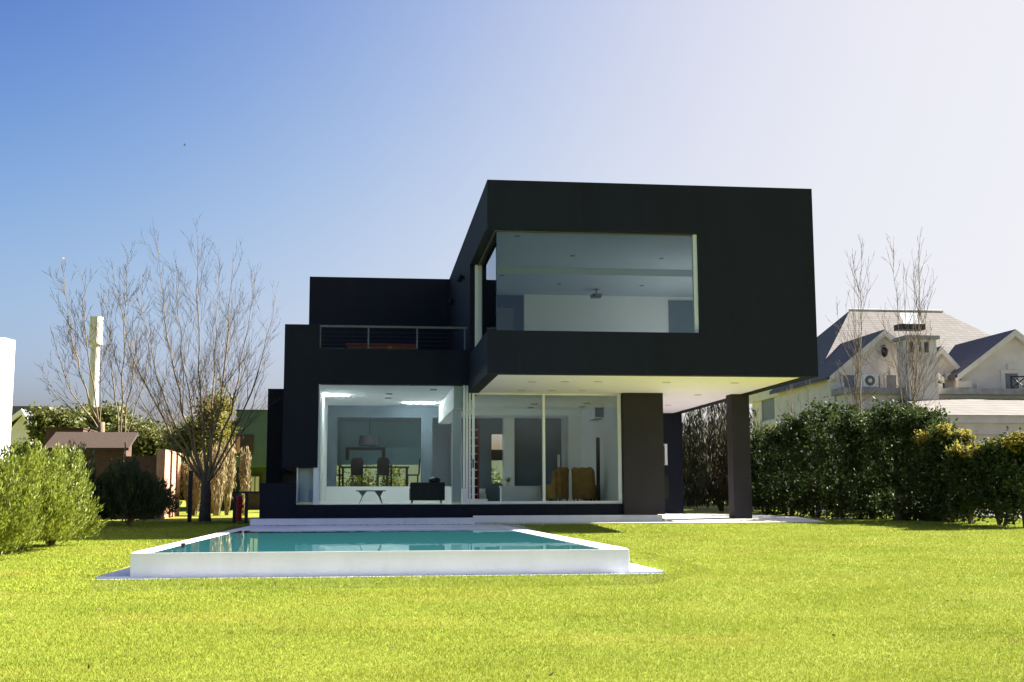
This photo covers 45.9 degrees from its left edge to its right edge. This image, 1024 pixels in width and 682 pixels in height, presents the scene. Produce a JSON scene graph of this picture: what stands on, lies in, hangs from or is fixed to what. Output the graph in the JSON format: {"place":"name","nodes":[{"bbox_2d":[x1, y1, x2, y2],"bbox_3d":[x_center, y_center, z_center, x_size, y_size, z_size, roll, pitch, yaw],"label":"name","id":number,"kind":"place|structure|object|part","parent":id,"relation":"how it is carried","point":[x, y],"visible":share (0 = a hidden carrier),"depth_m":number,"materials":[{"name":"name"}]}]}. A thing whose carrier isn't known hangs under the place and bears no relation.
{"place":"outdoors","nodes":[
{"label":"outdoors","id":0,"kind":"place"},
{"bbox_2d":[180,451,203,514],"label":"pampas grass","id":1,"kind":"object","parent":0,"point":[196,495],"depth_m":47.37,"materials":[{"name":"beige plant"}]},
{"bbox_2d":[208,441,228,515],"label":"pampas grass","id":2,"kind":"object","parent":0,"point":[217,491],"depth_m":47.04,"materials":[{"name":"beige plant"}]},
{"bbox_2d":[238,436,251,515],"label":"pampas grass","id":3,"kind":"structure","parent":0,"point":[245,472],"depth_m":46.76,"materials":[{"name":"beige plant"}]},
{"bbox_2d":[0,500,1023,681],"bbox_3d":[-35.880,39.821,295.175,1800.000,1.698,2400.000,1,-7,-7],"label":"lawn","id":4,"kind":"structure","parent":0,"point":[223,517],"depth_m":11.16,"materials":[{"name":"green plant"}]},
{"bbox_2d":[0,337,14,460],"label":"boundary wall","id":5,"kind":"structure","parent":4,"relation":"on","point":[7,351],"depth_m":24.21,"materials":[{"name":"white paint"}]},
{"bbox_2d":[0,438,48,554],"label":"shrub","id":6,"kind":"object","parent":4,"relation":"on","point":[18,518],"visible":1,"depth_m":19.35,"materials":[{"name":"green plant"}]},
{"bbox_2d":[10,438,43,462],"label":"leafy tree","id":7,"kind":"object","parent":4,"relation":"on","point":[25,443],"visible":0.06,"depth_m":62.80,"materials":[{"name":"green plant"}]},
{"bbox_2d":[10,406,57,446],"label":"house","id":8,"kind":"structure","parent":4,"relation":"on","point":[18,419],"depth_m":80.58,"materials":[{"name":"white paint"}]},
{"bbox_2d":[1,438,90,550],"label":"shrub","id":9,"kind":"object","parent":4,"relation":"on","point":[62,509],"visible":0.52,"depth_m":21.59,"materials":[{"name":"green plant"}]},
{"bbox_2d":[22,400,95,450],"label":"leafy tree","id":10,"kind":"object","parent":4,"relation":"on","point":[40,419],"visible":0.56,"depth_m":59.21,"materials":[{"name":"green plant"}]},
{"bbox_2d":[20,443,109,545],"bbox_3d":[-8.987,2.982,23.320,1.993,2.047,1.820,-3,-8,18],"label":"shrub","id":11,"kind":"object","parent":4,"relation":"on","point":[91,524],"visible":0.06,"depth_m":23.43,"materials":[{"name":"green leaves"},{"name":"bare bark"}]},
{"bbox_2d":[44,427,97,469],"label":"brick building","id":12,"kind":"structure","parent":4,"relation":"on","point":[51,432],"depth_m":47.14,"materials":[{"name":"brick"}]},
{"bbox_2d":[33,257,116,431],"bbox_3d":[-17.235,1.651,48.738,3.920,10.358,2.717,-4,-8,28],"label":"bare tree","id":13,"kind":"object","parent":4,"relation":"on","point":[101,427],"visible":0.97,"depth_m":48.71,"materials":[{"name":"brown plant"}]},
{"bbox_2d":[43,432,137,518],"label":"garden shed","id":14,"kind":"structure","parent":4,"relation":"on","point":[107,447],"depth_m":43.58,"materials":[{"name":"orange painted plaster"},{"name":"clay tile"},{"name":"dark wood"}]},
{"bbox_2d":[62,438,128,518],"bbox_3d":[-11.717,3.777,32.081,2.617,2.403,2.524,7,-10,-44],"label":"shrub","id":15,"kind":"object","parent":4,"relation":"on","point":[94,481],"visible":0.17,"depth_m":31.91,"materials":[{"name":"green plant"}]},
{"bbox_2d":[88,316,102,408],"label":"pole","id":16,"kind":"structure","parent":4,"relation":"on","point":[94,365],"depth_m":67.93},
{"bbox_2d":[75,396,132,431],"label":"leafy tree","id":17,"kind":"object","parent":4,"relation":"on","point":[107,413],"visible":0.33,"depth_m":61.27,"materials":[{"name":"green plant"}]},
{"bbox_2d":[65,242,168,431],"bbox_3d":[-16.459,1.412,50.759,3.830,11.350,2.884,6,-9,-38],"label":"bare tree","id":18,"kind":"object","parent":4,"relation":"on","point":[111,361],"visible":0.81,"depth_m":50.65,"materials":[{"name":"brown plant"}]},
{"bbox_2d":[122,442,126,520],"bbox_3d":[-12.666,4.630,39.504,0.074,2.630,0.074,4,-9,-29],"label":"thin pole","id":19,"kind":"object","parent":4,"relation":"on","point":[125,459],"visible":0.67,"depth_m":39.62,"materials":[{"name":"wood"}]},
{"bbox_2d":[86,454,183,525],"bbox_3d":[-10.323,4.036,32.753,2.725,2.058,2.650,1,-7,-7],"label":"shrub","id":20,"kind":"object","parent":4,"relation":"on","point":[148,495],"visible":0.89,"depth_m":32.09,"materials":[{"name":"green plant"}]},
{"bbox_2d":[106,406,175,455],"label":"leafy tree","id":21,"kind":"object","parent":4,"relation":"on","point":[145,448],"visible":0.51,"depth_m":55.52,"materials":[{"name":"green plant"}]},
{"bbox_2d":[123,449,180,518],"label":"orange wall","id":22,"kind":"structure","parent":4,"relation":"on","point":[163,464],"depth_m":43.86,"materials":[{"name":"orange painted plaster"}]},
{"bbox_2d":[153,416,220,512],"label":"leafy tree","id":23,"kind":"object","parent":4,"relation":"on","point":[183,431],"visible":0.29,"depth_m":50.04,"materials":[{"name":"green plant"}]},
{"bbox_2d":[97,215,280,521],"bbox_3d":[-10.709,0.809,39.865,6.225,10.409,3.923,1,-7,-7],"label":"bare tree","id":24,"kind":"object","parent":4,"relation":"on","point":[204,478],"visible":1,"depth_m":39.67,"materials":[{"name":"brown plant"}]},
{"bbox_2d":[187,471,193,521],"bbox_3d":[-10.056,4.888,37.816,0.150,1.666,0.150,1,-7,-7],"label":"dark post","id":25,"kind":"object","parent":4,"relation":"on","point":[190,493],"visible":0.82,"depth_m":37.76,"materials":[{"name":"black metal"}]},
{"bbox_2d":[184,372,238,513],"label":"leafy tree","id":26,"kind":"object","parent":4,"relation":"on","point":[221,422],"visible":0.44,"depth_m":49.59,"materials":[{"name":"green plant"}]},
{"bbox_2d":[186,409,267,509],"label":"green house","id":27,"kind":"structure","parent":4,"relation":"on","point":[254,438],"depth_m":53.98,"materials":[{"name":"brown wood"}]},
{"bbox_2d":[232,435,253,453],"bbox_3d":[-11.960,4.605,53.783,0.940,0.869,0.058,1,-7,-7],"label":"window","id":28,"kind":"structure","parent":27,"relation":"in","point":[248,440],"depth_m":53.79,"materials":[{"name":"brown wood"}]},
{"bbox_2d":[248,473,262,509],"bbox_3d":[-11.663,6.885,54.932,0.635,1.748,0.078,1,-7,-7],"label":"door","id":29,"kind":"structure","parent":27,"relation":"in","point":[253,498],"depth_m":54.92,"materials":[{"name":"brown wood"}]},
{"bbox_2d":[222,438,236,514],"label":"pampas grass","id":30,"kind":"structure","parent":4,"relation":"on","point":[229,482],"depth_m":47.62,"materials":[{"name":"beige plant"}]},
{"bbox_2d":[236,495,243,520],"bbox_3d":[-8.982,5.504,39.837,0.320,0.860,0.260,1,-7,-7],"label":"fire hydrant","id":31,"kind":"object","parent":4,"relation":"on","point":[239,504],"visible":0.82,"depth_m":39.77,"materials":[{"name":"red metal"}]},
{"bbox_2d":[232,491,259,522],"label":"garden gate","id":32,"kind":"structure","parent":4,"relation":"on","point":[234,506],"depth_m":35.97,"materials":[{"name":"black metal"}]},
{"bbox_2d":[336,465,349,486],"bbox_3d":[-7.989,6.087,52.056,2.055,2.613,2.282,1,-7,-7],"label":"garden bush","id":33,"kind":"object","parent":4,"relation":"on","point":[337,482],"visible":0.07,"depth_m":51.90,"materials":[{"name":"green plant"}]},
{"bbox_2d":[344,465,376,486],"bbox_3d":[-6.671,6.231,54.315,1.839,2.681,1.852,1,-7,-7],"label":"garden bush","id":34,"kind":"object","parent":4,"relation":"on","point":[369,482],"visible":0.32,"depth_m":53.94,"materials":[{"name":"green plant"}]},
{"bbox_2d":[250,518,474,524],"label":"terrace","id":35,"kind":"structure","parent":4,"relation":"on","point":[333,521],"depth_m":33.60,"materials":[{"name":"grey concrete"}]},
{"bbox_2d":[91,524,666,590],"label":"swimming pool","id":36,"kind":"structure","parent":4,"relation":"in","point":[331,551],"depth_m":16.81,"materials":[{"name":"teal liquid"}]},
{"bbox_2d":[379,465,409,485],"bbox_3d":[-5.207,6.504,54.520,1.727,2.271,1.664,1,-7,-7],"label":"garden bush","id":37,"kind":"object","parent":4,"relation":"on","point":[396,473],"visible":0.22,"depth_m":54.47,"materials":[{"name":"green plant"}]},
{"bbox_2d":[336,460,501,486],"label":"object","id":38,"kind":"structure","parent":4,"relation":"on","point":[412,469],"depth_m":59.45,"materials":[{"name":"green plant"}]},
{"bbox_2d":[492,465,501,483],"bbox_3d":[-0.977,6.488,53.664,2.043,2.141,2.022,-7,-10,42],"label":"garden bush","id":39,"kind":"object","parent":4,"relation":"on","point":[495,478],"visible":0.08,"depth_m":53.53,"materials":[{"name":"green plant"}]},
{"bbox_2d":[9,531,1014,675],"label":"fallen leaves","id":40,"kind":"object","parent":4,"relation":"on","point":[550,674],"visible":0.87,"depth_m":10.82,"materials":[{"name":"brown plant"}]},
{"bbox_2d":[259,180,817,522],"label":"black house","id":41,"kind":"structure","parent":4,"relation":"on","point":[530,350],"depth_m":34.98,"materials":[{"name":"paint"}]},
{"bbox_2d":[280,472,296,482],"bbox_3d":[-7.678,5.361,42.401,0.880,1.500,0.100,1,-7,-7],"label":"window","id":42,"kind":"structure","parent":41,"relation":"in","point":[285,477],"depth_m":42.41,"materials":[{"name":"black glass"}]},
{"bbox_2d":[296,468,317,504],"bbox_3d":[-5.838,4.138,34.486,0.578,1.050,0.300,1,-7,-7],"label":"corner window","id":43,"kind":"structure","parent":41,"relation":"in","point":[304,490],"depth_m":34.53,"materials":[{"name":"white glass"}]},
{"bbox_2d":[351,457,362,486],"bbox_3d":[-5.620,4.765,43.868,0.460,1.070,0.499,1,-7,-7],"label":"dining chair","id":44,"kind":"object","parent":41,"relation":"on","point":[356,466],"visible":0.94,"depth_m":43.67,"materials":[{"name":"black leather"}]},
{"bbox_2d":[345,447,384,459],"bbox_3d":[-5.564,4.273,45.969,1.500,0.470,0.058,1,-7,-7],"label":"picture frame","id":45,"kind":"object","parent":41,"relation":"attached to","point":[364,448],"visible":0.88,"depth_m":45.96,"materials":[{"name":"black wood"}]},
{"bbox_2d":[359,418,379,445],"bbox_3d":[-5.252,3.193,44.656,0.800,1.310,0.800,1,-7,-7],"label":"pendant lamp","id":46,"kind":"object","parent":41,"relation":"hanging from","point":[369,440],"visible":0.93,"depth_m":44.30,"materials":[{"name":"black metal"}]},
{"bbox_2d":[356,490,385,503],"bbox_3d":[-4.209,4.670,36.056,0.880,0.445,0.600,1,-7,-7],"label":"coffee table","id":47,"kind":"object","parent":41,"relation":"on","point":[377,492],"visible":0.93,"depth_m":36.03,"materials":[{"name":"grey metal"}]},
{"bbox_2d":[340,466,408,486],"bbox_3d":[-5.065,5.025,44.673,2.500,0.760,1.060,1,-7,-7],"label":"dining table","id":48,"kind":"object","parent":41,"relation":"on","point":[406,467],"visible":0.71,"depth_m":44.27,"materials":[{"name":"brown wood"}]},
{"bbox_2d":[346,343,415,348],"bbox_3d":[-3.966,0.505,36.733,2.120,0.740,1.000,1,-7,-7],"label":"patio table","id":49,"kind":"object","parent":41,"relation":"on","point":[380,346],"visible":0.29,"depth_m":36.30,"materials":[{"name":"red paint"}]},
{"bbox_2d":[376,457,389,485],"bbox_3d":[-4.704,4.776,43.978,0.460,1.070,0.499,2,-8,-13],"label":"dining chair","id":50,"kind":"object","parent":41,"relation":"on","point":[383,465],"visible":0.94,"depth_m":43.79,"materials":[{"name":"black leather"}]},
{"bbox_2d":[317,384,470,504],"bbox_3d":[-3.365,2.974,34.822,4.380,3.431,0.130,1,-7,-7],"label":"picture window","id":51,"kind":"structure","parent":41,"relation":"in","point":[319,384],"depth_m":34.93,"materials":[{"name":"white glass"}]},
{"bbox_2d":[408,458,420,481],"bbox_3d":[-3.643,4.885,44.833,0.499,1.070,0.460,1,-7,-7],"label":"dining chair","id":52,"kind":"object","parent":41,"relation":"on","point":[417,475],"visible":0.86,"depth_m":44.64,"materials":[{"name":"black leather"}]},
{"bbox_2d":[409,482,444,502],"bbox_3d":[-2.578,4.626,36.651,1.040,0.682,0.870,1,-7,-7],"label":"armchair","id":53,"kind":"object","parent":41,"relation":"on","point":[426,490],"visible":0.96,"depth_m":36.24,"materials":[{"name":"black leather"}]},
{"bbox_2d":[428,477,440,481],"bbox_3d":[-2.344,4.213,36.597,0.380,0.200,0.380,1,-7,-7],"label":"cushion","id":54,"kind":"object","parent":53,"relation":"on","point":[434,479],"visible":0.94,"depth_m":36.47,"materials":[{"name":"black fabric"}]},
{"bbox_2d":[451,329,452,349],"bbox_3d":[-2.089,0.570,42.145,0.011,1.900,0.560,1,-7,-7],"label":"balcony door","id":55,"kind":"structure","parent":41,"relation":"in","point":[452,329],"depth_m":41.99,"materials":[{"name":"black"}]},
{"bbox_2d":[468,418,479,498],"bbox_3d":[-1.370,4.182,42.129,0.450,2.970,0.350,1,-7,-7],"label":"bookshelf","id":56,"kind":"object","parent":41,"relation":"on","point":[477,458],"visible":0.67,"depth_m":42.12,"materials":[{"name":"red paint"}]},
{"bbox_2d":[492,450,501,459],"bbox_3d":[-0.536,4.204,43.167,0.412,1.750,0.100,1,-7,-7],"label":"rear window","id":57,"kind":"structure","parent":41,"relation":"in","point":[496,454],"depth_m":43.14,"materials":[{"name":"glass"}]},
{"bbox_2d":[472,393,545,503],"bbox_3d":[-0.094,3.119,35.167,2.140,3.205,0.085,1,-7,-7],"label":"sliding door","id":58,"kind":"structure","parent":41,"relation":"in","point":[473,394],"depth_m":35.12,"materials":[{"name":"clear glass"}]},
{"bbox_2d":[499,486,548,500],"bbox_3d":[0.389,4.877,38.264,1.560,0.580,0.540,1,-7,-7],"label":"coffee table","id":59,"kind":"object","parent":41,"relation":"on","point":[520,493],"visible":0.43,"depth_m":38.00,"materials":[{"name":"white plastic"}]},
{"bbox_2d":[504,477,511,485],"bbox_3d":[-0.132,4.413,38.217,0.334,0.329,0.430,-4,-9,29],"label":"potted plant","id":60,"kind":"object","parent":59,"relation":"on","point":[507,483],"visible":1,"depth_m":38.14,"materials":[{"name":"green plant"}]},
{"bbox_3d":[-0.077,4.822,37.953,0.460,0.430,0.014,1,-7,-7],"label":"cabinet door","id":61,"kind":"part","parent":59,"relation":"part of","materials":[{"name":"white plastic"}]},
{"bbox_3d":[0.419,4.828,38.012,0.460,0.430,0.014,1,-7,-7],"label":"cabinet door","id":62,"kind":"part","parent":59,"relation":"part of","materials":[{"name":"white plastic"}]},
{"bbox_3d":[0.916,4.835,38.072,0.460,0.430,0.014,1,-7,-7],"label":"cabinet door","id":63,"kind":"part","parent":59,"relation":"part of","materials":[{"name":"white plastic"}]},
{"bbox_2d":[540,467,568,500],"bbox_3d":[1.335,4.523,37.794,0.700,1.156,0.720,-4,-8,28],"label":"wingback chair","id":64,"kind":"object","parent":41,"relation":"on","point":[557,487],"visible":0.83,"depth_m":37.46,"materials":[{"name":"beige fabric"}]},
{"bbox_2d":[542,394,620,503],"bbox_3d":[2.031,3.156,35.497,2.320,3.205,0.055,1,-7,-7],"label":"sliding door","id":65,"kind":"structure","parent":41,"relation":"in","point":[618,395],"depth_m":35.51,"materials":[{"name":"clear glass"}]},
{"bbox_2d":[571,467,596,500],"bbox_3d":[2.266,4.537,37.923,0.720,1.156,0.700,-2,-8,15],"label":"wingback chair","id":66,"kind":"object","parent":41,"relation":"on","point":[583,483],"visible":0.94,"depth_m":37.61,"materials":[{"name":"beige fabric"}]},
{"bbox_2d":[475,230,698,345],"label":"corner window","id":67,"kind":"structure","parent":41,"relation":"in","point":[486,270],"depth_m":31.51,"materials":[{"name":"white glass"}]},
{"bbox_2d":[590,289,601,298],"bbox_3d":[2.646,-1.498,38.078,0.320,0.280,0.350,1,-7,-7],"label":"projector","id":68,"kind":"object","parent":41,"relation":"hanging from","point":[596,295],"visible":1,"depth_m":37.97,"materials":[{"name":"black metal"}]},
{"bbox_2d":[589,406,603,420],"bbox_3d":[2.683,2.321,38.614,0.296,0.395,1.020,1,-7,-7],"label":"air conditioner","id":69,"kind":"object","parent":41,"relation":"attached to","point":[596,413],"visible":1,"depth_m":38.14,"materials":[{"name":"white plastic"}]},
{"bbox_2d":[664,444,667,464],"bbox_3d":[5.321,4.116,43.870,0.610,0.770,0.120,1,-7,-7],"label":"wall light","id":70,"kind":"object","parent":41,"relation":"in","point":[665,445],"depth_m":43.86,"materials":[{"name":"white glass"}]},
{"bbox_2d":[668,300,693,332],"bbox_3d":[5.539,-0.096,39.468,0.850,2.478,0.045,1,-7,-7],"label":"upper door","id":71,"kind":"structure","parent":41,"relation":"in","point":[680,312],"depth_m":39.54,"materials":[{"name":"grey glass"}]},
{"bbox_2d":[682,402,776,510],"bbox_3d":[9.038,4.705,52.287,5.095,5.317,5.037,1,-7,-7],"label":"drooping tree","id":72,"kind":"object","parent":4,"relation":"on","point":[701,480],"visible":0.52,"depth_m":51.05,"materials":[{"name":"green plant"}]},
{"bbox_2d":[727,423,796,512],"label":"hedge tree","id":73,"kind":"object","parent":4,"relation":"on","point":[754,442],"visible":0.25,"depth_m":49.24,"materials":[{"name":"green plant"}]},
{"bbox_2d":[753,414,808,515],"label":"hedge tree","id":74,"kind":"object","parent":4,"relation":"on","point":[773,437],"visible":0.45,"depth_m":46.46,"materials":[{"name":"green plant"}]},
{"bbox_2d":[778,381,828,417],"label":"bare poplar","id":75,"kind":"object","parent":4,"relation":"on","point":[791,409],"visible":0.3,"depth_m":52.03,"materials":[{"name":"brown plant"}]},
{"bbox_2d":[771,407,840,517],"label":"hedge tree","id":76,"kind":"object","parent":4,"relation":"on","point":[791,426],"visible":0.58,"depth_m":43.69,"materials":[{"name":"green plant"}]},
{"bbox_2d":[799,396,875,517],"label":"hedge tree","id":77,"kind":"object","parent":4,"relation":"on","point":[821,463],"visible":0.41,"depth_m":40.86,"materials":[{"name":"green plant"}]},
{"bbox_2d":[815,510,868,519],"bbox_3d":[10.783,5.672,39.370,2.207,0.379,0.245,1,-8,-12],"label":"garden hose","id":78,"kind":"object","parent":4,"relation":"on","point":[833,518],"visible":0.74,"depth_m":39.31,"materials":[{"name":"rubber"}]},
{"bbox_2d":[827,235,892,409],"bbox_3d":[14.282,1.319,49.543,2.632,11.593,3.107,-4,-8,26],"label":"bare poplar","id":79,"kind":"object","parent":4,"relation":"on","point":[858,341],"visible":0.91,"depth_m":49.28,"materials":[{"name":"brown plant"}]},
{"bbox_2d":[820,401,900,519],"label":"hedge tree","id":80,"kind":"object","parent":4,"relation":"on","point":[848,425],"visible":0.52,"depth_m":38.63,"materials":[{"name":"green plant"}]},
{"bbox_2d":[758,459,975,521],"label":"undergrowth","id":81,"kind":"object","parent":4,"relation":"on","point":[889,515],"visible":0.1,"depth_m":38.85,"materials":[{"name":"green plant"}]},
{"bbox_2d":[749,309,1023,494],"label":"white house","id":82,"kind":"structure","parent":4,"relation":"on","point":[979,388],"depth_m":60.41,"materials":[{"name":"white plaster"},{"name":"slate shingle"}]},
{"bbox_2d":[759,397,777,427],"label":"window","id":83,"kind":"structure","parent":82,"relation":"in","point":[769,407],"depth_m":70.76,"materials":[{"name":"grey glass"}]},
{"bbox_2d":[840,373,854,386],"bbox_3d":[16.658,2.049,59.953,0.887,0.917,0.220,1,-7,-7],"label":"window","id":84,"kind":"structure","parent":82,"relation":"in","point":[851,375],"depth_m":59.95,"materials":[{"name":"grey glass"}]},
{"bbox_2d":[861,374,878,386],"bbox_3d":[17.369,1.964,58.748,0.760,0.660,0.385,1,-7,-7],"label":"air conditioner","id":85,"kind":"object","parent":82,"relation":"on","point":[866,378],"visible":0.71,"depth_m":58.59,"materials":[{"name":"white plastic"}]},
{"bbox_2d":[884,373,897,387],"bbox_3d":[18.854,2.079,60.216,0.798,0.963,0.220,1,-7,-7],"label":"window","id":86,"kind":"structure","parent":82,"relation":"in","point":[893,376],"depth_m":60.20,"materials":[{"name":"white glass"}]},
{"bbox_2d":[938,373,946,387],"bbox_3d":[21.498,2.162,61.034,0.973,1.122,0.220,1,-7,-7],"label":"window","id":87,"kind":"structure","parent":82,"relation":"in","point":[945,381],"depth_m":61.04,"materials":[{"name":"black glass"}]},
{"bbox_2d":[1000,369,1022,388],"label":"window","id":88,"kind":"structure","parent":82,"relation":"in","point":[1005,373],"depth_m":60.45,"materials":[{"name":"white glass"}]},
{"bbox_2d":[853,396,931,520],"bbox_3d":[11.859,3.623,37.148,2.874,3.861,2.452,-5,-9,35],"label":"hedge tree","id":89,"kind":"object","parent":4,"relation":"on","point":[885,423],"visible":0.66,"depth_m":36.86,"materials":[{"name":"green plant"}]},
{"bbox_2d":[862,228,944,492],"bbox_3d":[15.708,1.182,48.917,3.602,11.733,3.462,1,-7,-7],"label":"bare poplar","id":90,"kind":"object","parent":4,"relation":"on","point":[914,381],"visible":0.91,"depth_m":48.63,"materials":[{"name":"brown plant"}]},
{"bbox_2d":[883,398,963,520],"bbox_3d":[12.452,3.535,36.054,2.723,3.756,2.547,1,-7,-7],"label":"hedge tree","id":91,"kind":"object","parent":4,"relation":"on","point":[916,420],"visible":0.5,"depth_m":35.81,"materials":[{"name":"green plant"}]},
{"bbox_2d":[905,417,978,521],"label":"hedge tree","id":92,"kind":"object","parent":4,"relation":"on","point":[936,443],"visible":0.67,"depth_m":34.51,"materials":[{"name":"green plant"}]},
{"bbox_2d":[933,435,995,523],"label":"hedge tree","id":93,"kind":"object","parent":4,"relation":"on","point":[956,463],"visible":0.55,"depth_m":33.20,"materials":[{"name":"green plant"}]},
{"bbox_2d":[959,435,1022,525],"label":"hedge tree","id":94,"kind":"object","parent":4,"relation":"on","point":[982,451],"visible":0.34,"depth_m":32.11,"materials":[{"name":"green plant"}]},
{"bbox_2d":[976,426,1023,526],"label":"hedge tree","id":95,"kind":"object","parent":4,"relation":"on","point":[1009,450],"visible":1,"depth_m":30.98,"materials":[{"name":"green plant"}]},
{"bbox_2d":[0,0,1023,499],"label":"sky","id":96,"kind":"structure","parent":0,"point":[326,138],"materials":[{"name":"blue"}]},
{"bbox_2d":[557,455,559,500],"bbox_3d":[1.597,4.710,41.226,0.200,1.670,0.200,1,-7,-7],"label":"floor lamp","id":97,"kind":"object","parent":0,"point":[558,460],"visible":0.18,"depth_m":41.28,"materials":[{"name":"white plastic"}]},
{"bbox_2d":[596,437,599,500],"bbox_3d":[2.676,4.029,37.586,0.200,2.070,0.200,1,-7,-7],"label":"floor lamp","id":98,"kind":"object","parent":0,"point":[598,466],"visible":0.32,"depth_m":37.57,"materials":[{"name":"black metal"}]},
{"bbox_2d":[475,513,825,530],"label":"paving","id":99,"kind":"structure","parent":0,"point":[699,518],"depth_m":34.79,"materials":[{"name":"white concrete"}]},
{"bbox_2d":[684,508,1021,516],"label":"neighbour yard","id":100,"kind":"structure","parent":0,"point":[788,509],"depth_m":55.62,"materials":[{"name":"green plant"}]}
]}

